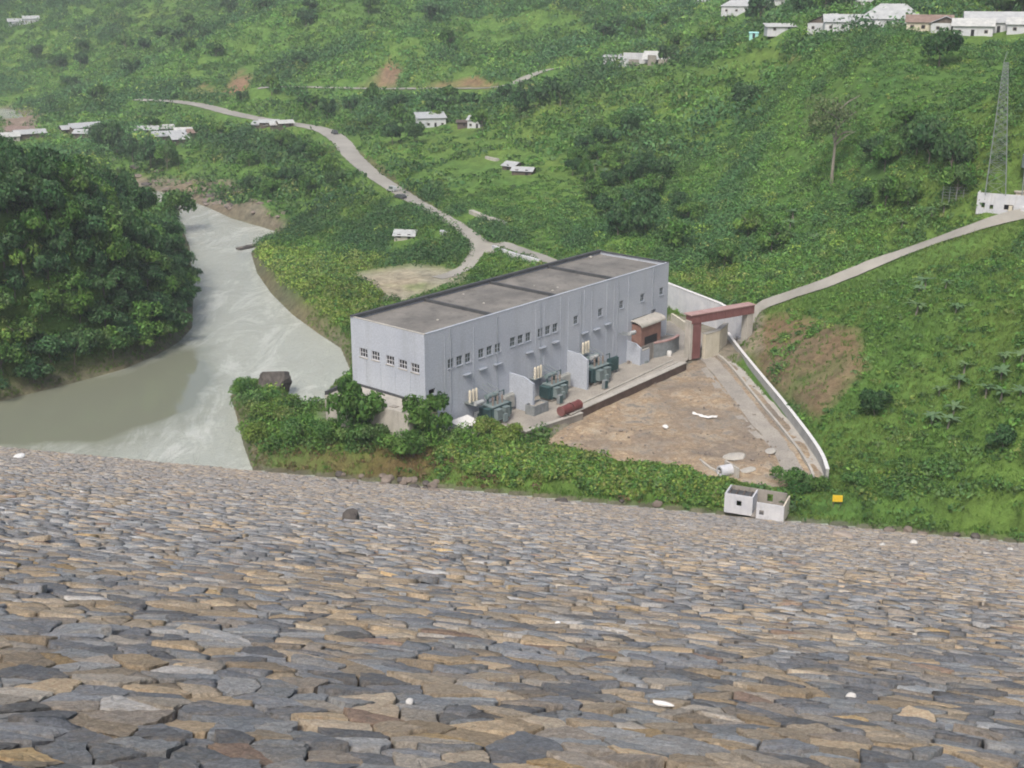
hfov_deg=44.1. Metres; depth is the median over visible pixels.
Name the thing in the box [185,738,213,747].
flat stone
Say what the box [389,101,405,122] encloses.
tree
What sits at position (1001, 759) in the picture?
flat stone
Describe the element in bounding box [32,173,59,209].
tree
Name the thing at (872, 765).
flat stone
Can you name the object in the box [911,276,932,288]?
banana plant
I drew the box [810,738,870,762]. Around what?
flat stone
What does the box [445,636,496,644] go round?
flat stone
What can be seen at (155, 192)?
tree
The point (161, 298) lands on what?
tree
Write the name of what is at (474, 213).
foundation strip
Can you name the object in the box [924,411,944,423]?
banana plant
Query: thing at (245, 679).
flat stone
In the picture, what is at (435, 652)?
flat stone
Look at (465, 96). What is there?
tree
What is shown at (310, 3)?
tree
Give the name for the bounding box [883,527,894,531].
toe boulder
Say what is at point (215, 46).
tree
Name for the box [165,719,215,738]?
flat stone
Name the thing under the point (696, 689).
flat stone
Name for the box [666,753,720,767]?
flat stone
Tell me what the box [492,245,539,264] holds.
guard wall
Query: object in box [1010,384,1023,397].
banana plant
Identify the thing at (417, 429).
bush
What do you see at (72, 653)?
flat stone
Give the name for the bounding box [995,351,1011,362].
banana plant
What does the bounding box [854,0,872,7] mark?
house
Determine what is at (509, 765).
flat stone
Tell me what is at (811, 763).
flat stone
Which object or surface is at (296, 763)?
flat stone
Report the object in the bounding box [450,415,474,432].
open canopy
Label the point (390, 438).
bush
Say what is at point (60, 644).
flat stone
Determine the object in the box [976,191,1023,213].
building
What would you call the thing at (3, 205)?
tree
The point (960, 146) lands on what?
tree
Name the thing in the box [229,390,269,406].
bush
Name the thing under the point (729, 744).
flat stone
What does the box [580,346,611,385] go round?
transformer
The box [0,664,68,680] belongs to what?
flat stone
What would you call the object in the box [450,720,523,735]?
flat stone
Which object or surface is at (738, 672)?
flat stone
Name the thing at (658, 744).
flat stone
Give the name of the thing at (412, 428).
bush
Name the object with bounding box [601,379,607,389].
control cabinet
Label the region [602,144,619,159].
tree
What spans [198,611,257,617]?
flat stone
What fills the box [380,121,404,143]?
tree
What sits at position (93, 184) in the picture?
tree
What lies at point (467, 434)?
bush
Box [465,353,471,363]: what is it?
window
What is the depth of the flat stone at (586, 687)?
28.61 m
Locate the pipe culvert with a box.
[716,460,739,477]
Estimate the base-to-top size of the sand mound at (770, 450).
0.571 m
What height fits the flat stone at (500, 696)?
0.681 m
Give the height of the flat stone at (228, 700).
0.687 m
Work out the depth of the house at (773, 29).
484.55 m
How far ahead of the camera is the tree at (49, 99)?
792.29 m
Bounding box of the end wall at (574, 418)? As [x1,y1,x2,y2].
[523,412,582,434]
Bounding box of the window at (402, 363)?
[398,359,406,370]
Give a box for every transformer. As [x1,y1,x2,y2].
[478,384,511,423]
[539,365,567,401]
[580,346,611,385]
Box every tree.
[0,136,25,160]
[0,146,21,174]
[0,179,32,212]
[0,194,6,211]
[0,206,58,250]
[0,233,24,268]
[0,250,4,261]
[0,265,28,302]
[0,284,20,311]
[0,313,40,342]
[0,339,30,375]
[0,376,11,389]
[1,167,42,208]
[2,228,40,276]
[7,147,26,169]
[12,355,55,382]
[17,287,62,320]
[21,147,61,179]
[23,175,66,222]
[24,147,74,170]
[25,44,43,56]
[26,331,77,362]
[29,244,70,289]
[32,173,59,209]
[38,219,75,251]
[44,53,68,65]
[45,95,54,103]
[48,188,80,205]
[48,267,91,294]
[49,201,85,241]
[54,161,91,194]
[54,327,92,364]
[58,75,82,85]
[59,177,94,191]
[60,288,94,323]
[67,184,107,206]
[68,153,97,170]
[70,88,81,96]
[71,234,109,274]
[72,52,89,69]
[73,38,90,51]
[73,192,95,215]
[73,214,107,238]
[77,326,104,348]
[80,166,99,177]
[80,230,130,264]
[81,300,130,328]
[84,259,127,298]
[85,199,108,219]
[86,83,109,95]
[88,122,106,150]
[90,174,105,186]
[90,178,109,204]
[91,174,105,196]
[92,165,128,196]
[94,325,134,358]
[99,204,128,237]
[100,118,123,151]
[103,183,118,205]
[105,287,132,312]
[106,245,138,268]
[113,317,145,339]
[115,35,134,46]
[115,225,134,237]
[115,266,145,291]
[116,193,137,207]
[117,169,138,195]
[117,200,134,211]
[118,132,141,161]
[120,58,141,74]
[120,209,143,224]
[121,209,143,226]
[121,299,164,325]
[123,207,147,225]
[126,185,154,214]
[126,225,146,243]
[127,241,160,268]
[128,284,159,302]
[133,320,165,350]
[134,135,158,170]
[136,263,166,286]
[137,36,152,49]
[139,185,157,215]
[141,224,163,254]
[142,116,161,125]
[143,254,172,271]
[143,291,174,320]
[146,220,165,237]
[147,216,171,230]
[148,275,180,295]
[149,228,165,248]
[149,306,192,336]
[152,25,165,34]
[153,318,177,341]
[154,140,179,167]
[156,187,197,220]
[160,233,183,248]
[160,250,176,263]
[162,26,186,40]
[163,264,181,281]
[164,221,183,235]
[164,248,189,265]
[166,287,193,310]
[173,247,193,261]
[179,12,194,21]
[180,20,201,29]
[180,37,196,52]
[180,280,201,294]
[180,284,196,312]
[181,248,196,263]
[182,266,197,277]
[183,264,203,276]
[184,271,200,285]
[192,123,208,134]
[198,26,213,36]
[205,40,224,52]
[209,123,235,134]
[217,0,237,8]
[235,91,248,99]
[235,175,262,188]
[237,150,260,165]
[250,0,275,10]
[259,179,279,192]
[260,167,278,181]
[263,75,280,94]
[268,131,291,144]
[275,166,289,179]
[287,140,307,154]
[287,164,304,181]
[291,7,317,24]
[293,51,307,65]
[295,91,320,108]
[298,173,317,191]
[302,0,318,7]
[305,143,324,157]
[316,153,339,170]
[318,96,336,118]
[324,170,345,184]
[324,377,386,426]
[342,95,359,112]
[359,114,378,124]
[362,0,379,13]
[363,82,379,96]
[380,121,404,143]
[385,95,403,108]
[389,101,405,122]
[390,94,405,102]
[402,121,424,139]
[402,391,452,436]
[420,1,445,18]
[425,96,439,109]
[428,109,442,114]
[437,95,456,105]
[438,27,455,48]
[439,84,458,96]
[459,91,478,102]
[469,108,487,130]
[496,84,513,96]
[508,87,535,113]
[516,79,535,89]
[530,85,550,105]
[543,76,558,84]
[549,81,571,105]
[564,157,582,175]
[566,147,583,159]
[573,134,596,149]
[576,156,593,181]
[580,177,603,198]
[584,143,612,156]
[590,121,608,130]
[590,125,616,141]
[591,20,616,41]
[591,192,615,213]
[600,169,624,186]
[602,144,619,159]
[602,206,631,234]
[607,152,629,168]
[609,15,628,26]
[609,111,628,130]
[614,188,637,207]
[617,160,643,179]
[619,112,639,130]
[619,185,639,198]
[621,199,636,220]
[623,16,645,37]
[629,195,662,233]
[633,172,666,189]
[635,149,656,169]
[637,187,660,202]
[647,155,677,175]
[653,12,670,25]
[656,44,678,60]
[658,217,693,245]
[665,30,683,46]
[667,190,689,203]
[670,201,707,217]
[696,25,728,41]
[705,241,745,265]
[731,81,758,103]
[732,207,767,237]
[744,0,777,18]
[756,220,791,251]
[788,0,816,15]
[798,93,867,185]
[812,0,834,8]
[846,186,874,209]
[858,387,893,414]
[859,134,884,159]
[870,138,902,171]
[872,175,901,208]
[888,102,921,124]
[892,179,925,204]
[901,112,927,155]
[907,118,948,167]
[920,26,963,66]
[931,126,978,166]
[938,160,977,200]
[981,0,1015,11]
[985,423,1017,451]
[1005,0,1023,10]
[1010,2,1023,11]
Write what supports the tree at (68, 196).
on the terrain at (406, 280)
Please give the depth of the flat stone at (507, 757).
20.81 m
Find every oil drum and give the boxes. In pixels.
[465,399,483,406]
[585,354,598,360]
[619,330,635,335]
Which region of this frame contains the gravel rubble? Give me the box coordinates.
[561,373,799,473]
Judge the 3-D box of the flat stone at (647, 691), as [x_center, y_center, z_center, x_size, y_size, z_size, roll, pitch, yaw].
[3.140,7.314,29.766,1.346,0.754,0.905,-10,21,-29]
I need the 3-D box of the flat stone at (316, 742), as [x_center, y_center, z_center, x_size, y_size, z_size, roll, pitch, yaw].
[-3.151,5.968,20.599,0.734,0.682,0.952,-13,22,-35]
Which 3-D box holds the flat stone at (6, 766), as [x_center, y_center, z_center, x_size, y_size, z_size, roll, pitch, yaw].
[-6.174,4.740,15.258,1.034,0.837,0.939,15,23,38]
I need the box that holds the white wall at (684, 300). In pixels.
[667,282,741,339]
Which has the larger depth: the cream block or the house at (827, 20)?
the house at (827, 20)
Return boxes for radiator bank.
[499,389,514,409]
[556,369,570,388]
[606,353,618,371]
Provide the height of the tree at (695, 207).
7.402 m
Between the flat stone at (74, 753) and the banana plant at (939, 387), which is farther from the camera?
the banana plant at (939, 387)
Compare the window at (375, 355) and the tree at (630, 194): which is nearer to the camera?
the window at (375, 355)
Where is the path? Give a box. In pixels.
[753,209,1023,322]
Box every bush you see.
[227,376,255,394]
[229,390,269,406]
[235,419,270,443]
[243,396,296,420]
[276,393,302,410]
[278,412,325,440]
[312,417,343,440]
[334,421,373,440]
[359,423,391,444]
[373,428,420,455]
[379,424,433,436]
[386,432,425,457]
[402,426,429,446]
[422,421,482,446]
[470,415,520,435]
[493,422,522,443]
[769,465,816,494]
[801,475,830,492]
[840,467,877,485]
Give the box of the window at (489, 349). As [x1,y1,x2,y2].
[486,345,492,356]
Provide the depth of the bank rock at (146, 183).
554.82 m
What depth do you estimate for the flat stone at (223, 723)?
20.98 m
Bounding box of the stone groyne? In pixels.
[236,244,256,249]
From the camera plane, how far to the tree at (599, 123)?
487.03 m
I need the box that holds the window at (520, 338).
[518,334,523,345]
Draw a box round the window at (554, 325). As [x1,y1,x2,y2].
[552,323,557,333]
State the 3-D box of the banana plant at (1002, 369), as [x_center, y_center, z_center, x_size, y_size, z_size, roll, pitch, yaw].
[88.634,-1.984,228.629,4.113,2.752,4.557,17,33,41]
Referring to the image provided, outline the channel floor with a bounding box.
[722,356,823,476]
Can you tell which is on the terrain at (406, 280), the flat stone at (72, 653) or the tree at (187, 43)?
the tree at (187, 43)
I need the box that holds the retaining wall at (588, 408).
[568,361,686,416]
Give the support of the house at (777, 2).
on the terrain at (406, 280)
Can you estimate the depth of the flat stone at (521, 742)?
21.72 m
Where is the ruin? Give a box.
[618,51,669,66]
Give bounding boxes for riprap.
[0,446,1023,767]
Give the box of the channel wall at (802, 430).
[727,332,829,476]
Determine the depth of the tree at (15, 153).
297.66 m
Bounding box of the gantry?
[684,302,755,359]
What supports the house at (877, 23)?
on the terrain at (406, 280)
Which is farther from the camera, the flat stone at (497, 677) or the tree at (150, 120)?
the tree at (150, 120)
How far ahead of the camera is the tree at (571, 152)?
461.94 m
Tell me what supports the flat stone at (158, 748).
on the dam slope
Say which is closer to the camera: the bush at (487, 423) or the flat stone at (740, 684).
the flat stone at (740, 684)
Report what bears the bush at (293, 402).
on the terrain at (406, 280)
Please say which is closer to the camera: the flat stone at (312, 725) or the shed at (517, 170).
the flat stone at (312, 725)
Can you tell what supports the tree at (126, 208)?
on the terrain at (406, 280)
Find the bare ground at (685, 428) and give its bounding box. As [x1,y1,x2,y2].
[549,356,824,486]
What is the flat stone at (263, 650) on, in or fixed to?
on the dam slope
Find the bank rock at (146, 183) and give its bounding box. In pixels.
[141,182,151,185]
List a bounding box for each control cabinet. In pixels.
[556,394,562,404]
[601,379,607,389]
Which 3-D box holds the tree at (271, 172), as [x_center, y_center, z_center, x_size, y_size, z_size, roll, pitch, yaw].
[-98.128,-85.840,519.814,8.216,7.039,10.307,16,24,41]
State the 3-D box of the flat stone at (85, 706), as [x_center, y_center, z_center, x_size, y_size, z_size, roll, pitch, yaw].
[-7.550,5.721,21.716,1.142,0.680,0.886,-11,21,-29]
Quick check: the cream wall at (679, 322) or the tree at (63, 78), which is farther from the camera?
the tree at (63, 78)
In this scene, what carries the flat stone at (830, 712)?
on the dam slope
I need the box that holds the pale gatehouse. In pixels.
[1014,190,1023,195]
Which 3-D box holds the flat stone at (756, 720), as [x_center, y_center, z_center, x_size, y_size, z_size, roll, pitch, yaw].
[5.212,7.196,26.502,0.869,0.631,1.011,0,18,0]
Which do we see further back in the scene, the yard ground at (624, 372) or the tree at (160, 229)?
the tree at (160, 229)
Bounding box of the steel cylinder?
[557,399,582,416]
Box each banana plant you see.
[784,208,797,218]
[784,219,798,228]
[898,218,908,228]
[903,299,926,314]
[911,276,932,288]
[913,284,925,291]
[923,206,938,216]
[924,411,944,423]
[932,385,949,395]
[938,202,951,212]
[941,413,961,428]
[944,400,965,414]
[949,374,966,388]
[950,302,966,312]
[959,360,975,373]
[975,383,994,398]
[988,364,1011,380]
[991,384,1013,401]
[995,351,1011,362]
[1009,348,1023,365]
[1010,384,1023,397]
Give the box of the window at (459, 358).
[456,355,462,366]
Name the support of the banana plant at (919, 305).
on the terrain at (406, 280)
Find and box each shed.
[456,120,466,129]
[500,161,524,169]
[510,166,535,174]
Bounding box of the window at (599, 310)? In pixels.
[598,308,602,317]
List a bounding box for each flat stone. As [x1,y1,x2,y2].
[0,620,53,634]
[0,626,32,634]
[0,635,57,646]
[0,637,12,648]
[0,649,29,662]
[0,663,12,668]
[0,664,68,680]
[0,687,53,702]
[0,693,31,704]
[0,701,50,713]
[0,711,44,721]
[0,722,70,741]
[0,731,53,748]
[0,742,18,749]
[0,747,63,762]
[0,760,11,764]
[0,764,24,767]
[1,678,39,686]
[2,652,55,667]
[7,761,64,767]
[8,710,76,721]
[14,678,82,695]
[33,616,77,624]
[35,740,91,765]
[39,692,108,702]
[41,632,106,638]
[42,700,99,711]
[45,764,82,767]
[47,639,99,649]
[51,591,99,593]
[51,662,121,671]
[52,623,111,636]
[52,648,108,657]
[54,727,113,750]
[63,667,137,678]
[68,713,111,726]
[70,656,120,664]
[71,673,151,687]
[71,684,135,695]
[76,645,122,658]
[77,622,130,634]
[77,709,175,725]
[80,765,117,767]
[85,722,137,737]
[88,743,145,764]
[100,695,160,710]
[103,635,146,644]
[104,736,181,758]
[107,594,151,608]
[111,757,166,767]
[113,653,169,671]
[114,643,161,651]
[122,683,191,698]
[123,692,185,698]
[127,696,192,718]
[133,728,185,747]
[137,723,192,738]
[140,670,190,683]
[151,665,213,673]
[152,604,200,613]
[158,754,199,767]
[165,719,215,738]
[170,746,229,762]
[171,658,211,662]
[174,673,220,686]
[177,700,270,720]
[180,632,223,641]
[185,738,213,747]
[187,696,252,706]
[191,715,283,724]
[196,641,251,649]
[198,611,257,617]
[200,629,250,644]
[200,758,260,767]
[201,647,242,656]
[204,616,258,621]
[207,718,255,741]
[208,743,272,767]
[214,729,254,744]
[216,679,259,696]
[221,677,258,684]
[222,628,277,633]
[225,661,295,672]
[232,692,274,707]
[234,652,285,664]
[241,646,286,658]
[244,729,292,740]
[250,744,306,762]
[251,642,304,649]
[251,739,308,759]
[254,696,303,714]
[254,721,297,733]
[256,677,298,693]
[256,686,295,698]
[263,758,317,767]
[265,706,327,720]
[273,649,320,661]
[279,632,328,637]
[279,662,343,672]
[280,677,327,693]
[287,730,325,739]
[288,627,332,634]
[290,693,328,700]
[291,654,345,669]
[291,712,347,720]
[294,672,343,684]
[294,735,348,752]
[295,700,342,713]
[297,718,371,731]
[306,750,362,765]
[307,670,357,685]
[308,761,359,767]
[317,684,395,696]
[317,727,389,740]
[323,658,360,666]
[334,737,390,753]
[338,692,395,704]
[339,665,384,685]
[343,707,403,730]
[345,751,394,765]
[353,702,398,717]
[356,763,407,767]
[359,672,411,686]
[363,650,415,660]
[363,663,412,674]
[366,684,422,694]
[373,721,426,740]
[381,662,430,673]
[381,748,440,759]
[386,670,449,688]
[391,736,474,749]
[392,751,448,767]
[395,694,457,709]
[396,703,444,721]
[399,707,437,721]
[399,720,456,733]
[407,733,484,750]
[417,650,457,658]
[418,653,474,664]
[422,684,481,697]
[427,671,474,679]
[431,761,499,767]
[438,639,490,649]
[439,697,497,701]
[439,713,474,724]
[441,750,489,762]
[442,727,505,746]
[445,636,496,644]
[447,699,497,705]
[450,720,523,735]
[455,678,492,685]
[467,671,519,682]
[469,688,524,705]
[472,705,534,717]
[478,669,524,682]
[485,731,563,754]
[488,750,546,763]
[493,763,543,767]
[495,716,544,734]
[500,699,562,711]
[504,650,557,661]
[505,656,546,665]
[507,690,558,698]
[517,715,571,729]
[522,679,569,686]
[523,644,561,649]
[526,758,584,767]
[529,695,582,710]
[534,726,605,741]
[541,682,601,693]
[543,686,603,702]
[545,737,608,746]
[546,750,617,767]
[561,742,616,756]
[566,717,615,727]
[577,699,606,704]
[577,712,627,721]
[577,726,644,739]
[580,703,626,716]
[593,753,663,767]
[601,688,644,696]
[604,738,671,757]
[607,745,667,767]
[613,713,677,723]
[620,686,663,694]
[620,737,698,755]
[621,728,663,737]
[626,666,673,672]
[642,677,691,690]
[642,722,694,731]
[644,690,693,699]
[651,650,691,655]
[652,734,729,755]
[665,685,719,692]
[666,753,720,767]
[673,659,728,669]
[673,713,710,724]
[678,764,722,767]
[681,704,723,712]
[682,680,723,686]
[690,677,733,685]
[693,723,738,735]
[694,737,756,750]
[705,684,751,694]
[705,752,760,767]
[712,733,760,750]
[713,723,770,731]
[720,669,756,675]
[721,706,766,716]
[730,748,809,767]
[733,681,775,689]
[733,691,771,703]
[736,702,788,718]
[736,727,783,742]
[737,714,780,726]
[740,664,785,673]
[745,702,798,716]
[746,749,831,767]
[747,684,812,698]
[756,727,809,743]
[759,738,818,755]
[771,717,827,727]
[786,723,835,734]
[794,707,853,716]
[796,713,852,724]
[801,688,829,697]
[801,752,858,762]
[807,732,872,747]
[809,697,868,706]
[809,755,860,767]
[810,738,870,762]
[815,745,857,758]
[818,715,881,726]
[828,705,870,713]
[847,681,890,690]
[854,703,901,714]
[859,748,913,762]
[860,762,888,767]
[863,677,914,688]
[866,736,929,746]
[867,700,914,708]
[882,724,933,742]
[884,760,943,767]
[890,689,933,698]
[891,714,944,729]
[896,705,935,721]
[897,685,944,693]
[929,743,976,754]
[930,754,980,767]
[934,721,952,731]
[951,731,989,745]
[952,751,1012,767]
[953,723,1010,741]
[958,751,1019,766]
[959,679,1009,688]
[974,749,1023,760]
[984,740,1023,754]
[991,718,1023,724]
[995,720,1023,728]
[1001,737,1023,745]
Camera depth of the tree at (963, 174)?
305.96 m
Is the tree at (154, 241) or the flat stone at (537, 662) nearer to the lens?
the flat stone at (537, 662)
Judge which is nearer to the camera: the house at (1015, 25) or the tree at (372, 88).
the house at (1015, 25)
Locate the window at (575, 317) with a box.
[573,315,578,325]
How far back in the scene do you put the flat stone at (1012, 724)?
29.39 m
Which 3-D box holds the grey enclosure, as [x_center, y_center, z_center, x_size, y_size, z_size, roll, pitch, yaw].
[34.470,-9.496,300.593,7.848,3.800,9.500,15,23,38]
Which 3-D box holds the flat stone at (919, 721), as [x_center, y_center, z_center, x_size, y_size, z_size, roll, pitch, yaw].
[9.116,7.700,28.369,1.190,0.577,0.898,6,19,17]
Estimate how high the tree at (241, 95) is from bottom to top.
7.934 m
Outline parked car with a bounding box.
[393,193,406,198]
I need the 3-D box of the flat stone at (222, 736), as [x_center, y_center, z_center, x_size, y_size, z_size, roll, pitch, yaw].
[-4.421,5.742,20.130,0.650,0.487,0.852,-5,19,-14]
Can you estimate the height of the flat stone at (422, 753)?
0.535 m
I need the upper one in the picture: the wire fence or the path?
the wire fence
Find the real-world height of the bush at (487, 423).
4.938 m
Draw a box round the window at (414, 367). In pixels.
[410,363,419,374]
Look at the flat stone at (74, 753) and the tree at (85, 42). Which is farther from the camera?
the tree at (85, 42)
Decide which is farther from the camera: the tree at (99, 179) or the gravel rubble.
the tree at (99, 179)
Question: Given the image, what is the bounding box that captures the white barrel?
[667,350,671,356]
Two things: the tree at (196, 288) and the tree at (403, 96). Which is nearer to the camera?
the tree at (196, 288)
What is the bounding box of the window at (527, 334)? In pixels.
[525,332,530,342]
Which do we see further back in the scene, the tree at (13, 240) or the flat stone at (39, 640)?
the tree at (13, 240)
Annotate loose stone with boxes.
[13,453,24,457]
[342,508,358,519]
[405,698,413,703]
[653,700,673,706]
[832,531,852,537]
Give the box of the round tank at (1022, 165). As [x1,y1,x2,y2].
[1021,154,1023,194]
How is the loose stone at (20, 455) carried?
on the dam slope
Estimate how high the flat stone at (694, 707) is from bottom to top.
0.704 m
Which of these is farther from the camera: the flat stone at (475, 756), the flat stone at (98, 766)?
the flat stone at (475, 756)
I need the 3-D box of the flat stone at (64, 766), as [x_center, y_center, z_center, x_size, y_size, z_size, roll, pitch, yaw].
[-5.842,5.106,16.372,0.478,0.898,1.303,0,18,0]
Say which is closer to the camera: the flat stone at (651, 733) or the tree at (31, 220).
the flat stone at (651, 733)
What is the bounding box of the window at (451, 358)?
[447,358,454,369]
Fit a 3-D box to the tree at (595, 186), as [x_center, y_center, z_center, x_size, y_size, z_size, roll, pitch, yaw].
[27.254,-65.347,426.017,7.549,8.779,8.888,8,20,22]
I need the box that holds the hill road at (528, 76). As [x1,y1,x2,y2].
[257,65,579,88]
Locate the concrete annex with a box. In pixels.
[325,380,422,437]
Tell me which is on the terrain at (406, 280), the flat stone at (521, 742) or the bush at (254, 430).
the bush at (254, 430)
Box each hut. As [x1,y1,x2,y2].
[0,132,20,140]
[5,126,28,131]
[12,128,46,138]
[57,125,69,133]
[68,121,99,133]
[71,129,90,138]
[134,125,158,133]
[151,130,186,140]
[159,124,174,130]
[169,133,189,145]
[173,127,192,129]
[186,129,197,135]
[392,229,417,240]
[724,485,789,521]
[749,32,758,39]
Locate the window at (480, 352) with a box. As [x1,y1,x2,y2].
[478,348,484,359]
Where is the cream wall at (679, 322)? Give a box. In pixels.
[671,313,684,330]
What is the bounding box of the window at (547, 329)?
[545,325,550,335]
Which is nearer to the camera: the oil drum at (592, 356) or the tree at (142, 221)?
the oil drum at (592, 356)
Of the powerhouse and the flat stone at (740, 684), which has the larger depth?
the powerhouse
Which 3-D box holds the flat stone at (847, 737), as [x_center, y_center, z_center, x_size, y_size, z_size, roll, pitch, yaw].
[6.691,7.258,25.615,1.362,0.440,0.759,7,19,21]
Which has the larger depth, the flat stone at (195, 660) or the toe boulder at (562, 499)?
the toe boulder at (562, 499)
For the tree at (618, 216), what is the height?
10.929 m
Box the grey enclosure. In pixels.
[653,333,679,357]
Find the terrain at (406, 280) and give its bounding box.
[0,0,1023,542]
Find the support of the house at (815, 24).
on the terrain at (406, 280)
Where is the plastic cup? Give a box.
[845,692,855,696]
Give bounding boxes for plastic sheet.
[692,412,717,417]
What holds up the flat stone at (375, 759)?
on the dam slope
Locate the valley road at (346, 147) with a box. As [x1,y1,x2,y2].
[135,99,556,262]
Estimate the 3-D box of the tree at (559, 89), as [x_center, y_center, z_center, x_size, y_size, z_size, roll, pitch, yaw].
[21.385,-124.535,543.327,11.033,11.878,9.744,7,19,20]
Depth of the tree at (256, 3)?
851.79 m
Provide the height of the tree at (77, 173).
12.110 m
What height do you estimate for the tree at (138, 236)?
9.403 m
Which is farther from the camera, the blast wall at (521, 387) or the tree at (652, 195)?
the tree at (652, 195)
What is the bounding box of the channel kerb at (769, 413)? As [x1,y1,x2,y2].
[717,354,814,475]
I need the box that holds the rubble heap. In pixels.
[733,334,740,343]
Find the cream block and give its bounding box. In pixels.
[701,322,728,358]
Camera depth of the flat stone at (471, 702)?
25.79 m
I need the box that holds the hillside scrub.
[0,0,1003,217]
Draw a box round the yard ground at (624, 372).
[447,320,702,435]
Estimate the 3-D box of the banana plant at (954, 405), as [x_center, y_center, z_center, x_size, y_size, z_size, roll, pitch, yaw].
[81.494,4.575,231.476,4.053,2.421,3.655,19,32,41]
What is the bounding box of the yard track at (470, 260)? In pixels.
[432,223,483,278]
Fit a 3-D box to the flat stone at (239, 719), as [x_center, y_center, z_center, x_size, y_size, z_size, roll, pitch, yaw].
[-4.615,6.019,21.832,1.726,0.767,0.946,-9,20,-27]
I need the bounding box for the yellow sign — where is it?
[832,495,842,507]
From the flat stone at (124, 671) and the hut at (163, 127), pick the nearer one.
the flat stone at (124, 671)
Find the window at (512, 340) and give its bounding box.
[510,337,515,347]
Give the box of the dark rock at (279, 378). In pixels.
[258,371,291,391]
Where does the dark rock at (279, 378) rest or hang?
on the terrain at (406, 280)
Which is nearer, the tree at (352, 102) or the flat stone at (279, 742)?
the flat stone at (279, 742)
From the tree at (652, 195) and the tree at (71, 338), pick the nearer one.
the tree at (71, 338)
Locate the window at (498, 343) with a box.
[495,343,500,353]
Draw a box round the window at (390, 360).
[385,355,393,366]
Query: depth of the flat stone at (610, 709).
26.11 m
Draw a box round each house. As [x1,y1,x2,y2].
[7,18,22,26]
[22,15,39,24]
[414,111,446,127]
[466,115,482,128]
[603,54,616,63]
[721,0,748,15]
[763,23,796,35]
[774,0,784,5]
[807,13,837,34]
[821,14,863,32]
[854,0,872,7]
[858,4,915,26]
[859,22,879,27]
[905,14,953,31]
[930,16,952,32]
[951,18,995,36]
[963,11,1023,32]
[1006,17,1023,34]
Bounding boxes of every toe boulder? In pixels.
[335,471,343,476]
[349,478,357,482]
[381,476,391,482]
[405,477,411,483]
[409,484,419,487]
[411,476,417,483]
[422,480,429,485]
[427,481,437,487]
[555,498,567,501]
[652,500,662,507]
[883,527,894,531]
[903,526,911,532]
[971,533,979,538]
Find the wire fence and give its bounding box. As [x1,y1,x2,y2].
[942,186,968,202]
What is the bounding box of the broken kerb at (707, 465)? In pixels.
[699,459,720,473]
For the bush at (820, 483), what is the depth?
222.45 m
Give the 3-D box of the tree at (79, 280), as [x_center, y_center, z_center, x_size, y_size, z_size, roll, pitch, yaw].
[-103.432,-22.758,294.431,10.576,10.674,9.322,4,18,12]
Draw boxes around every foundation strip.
[469,210,504,223]
[485,156,499,160]
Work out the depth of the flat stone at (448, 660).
31.16 m
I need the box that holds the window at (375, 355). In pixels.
[371,351,379,362]
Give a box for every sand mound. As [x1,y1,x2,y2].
[722,452,745,460]
[740,466,755,472]
[765,448,775,453]
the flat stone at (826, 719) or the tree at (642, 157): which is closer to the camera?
the flat stone at (826, 719)
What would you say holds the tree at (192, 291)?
on the terrain at (406, 280)
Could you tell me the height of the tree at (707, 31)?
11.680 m
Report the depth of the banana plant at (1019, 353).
225.91 m
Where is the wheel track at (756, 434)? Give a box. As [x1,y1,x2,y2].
[701,367,782,477]
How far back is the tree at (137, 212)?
343.49 m
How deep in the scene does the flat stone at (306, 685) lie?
25.90 m
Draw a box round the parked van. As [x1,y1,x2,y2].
[386,185,396,191]
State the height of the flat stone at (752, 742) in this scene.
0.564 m
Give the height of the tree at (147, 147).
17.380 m
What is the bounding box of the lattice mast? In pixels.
[985,53,1008,195]
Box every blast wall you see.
[509,372,534,410]
[567,350,588,389]
[626,341,649,364]
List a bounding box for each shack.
[251,120,259,128]
[258,119,279,128]
[268,120,276,130]
[275,119,294,130]
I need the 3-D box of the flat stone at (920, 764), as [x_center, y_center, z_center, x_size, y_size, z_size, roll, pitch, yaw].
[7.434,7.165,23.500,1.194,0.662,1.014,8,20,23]
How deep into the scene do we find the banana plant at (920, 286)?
272.35 m
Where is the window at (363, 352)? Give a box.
[359,348,367,358]
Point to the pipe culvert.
(727, 468)
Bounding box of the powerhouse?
[350,249,668,430]
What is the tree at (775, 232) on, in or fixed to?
on the terrain at (406, 280)
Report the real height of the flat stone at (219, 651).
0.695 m
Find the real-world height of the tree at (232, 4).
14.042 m
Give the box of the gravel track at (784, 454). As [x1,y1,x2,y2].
[700,357,802,472]
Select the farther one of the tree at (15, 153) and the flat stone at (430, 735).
the tree at (15, 153)
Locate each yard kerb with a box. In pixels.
[582,360,672,402]
[619,362,677,388]
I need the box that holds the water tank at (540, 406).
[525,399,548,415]
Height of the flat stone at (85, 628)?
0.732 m
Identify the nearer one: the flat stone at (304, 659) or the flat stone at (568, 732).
the flat stone at (568, 732)
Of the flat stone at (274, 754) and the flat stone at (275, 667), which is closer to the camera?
the flat stone at (274, 754)
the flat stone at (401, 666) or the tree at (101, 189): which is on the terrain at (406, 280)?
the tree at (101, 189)

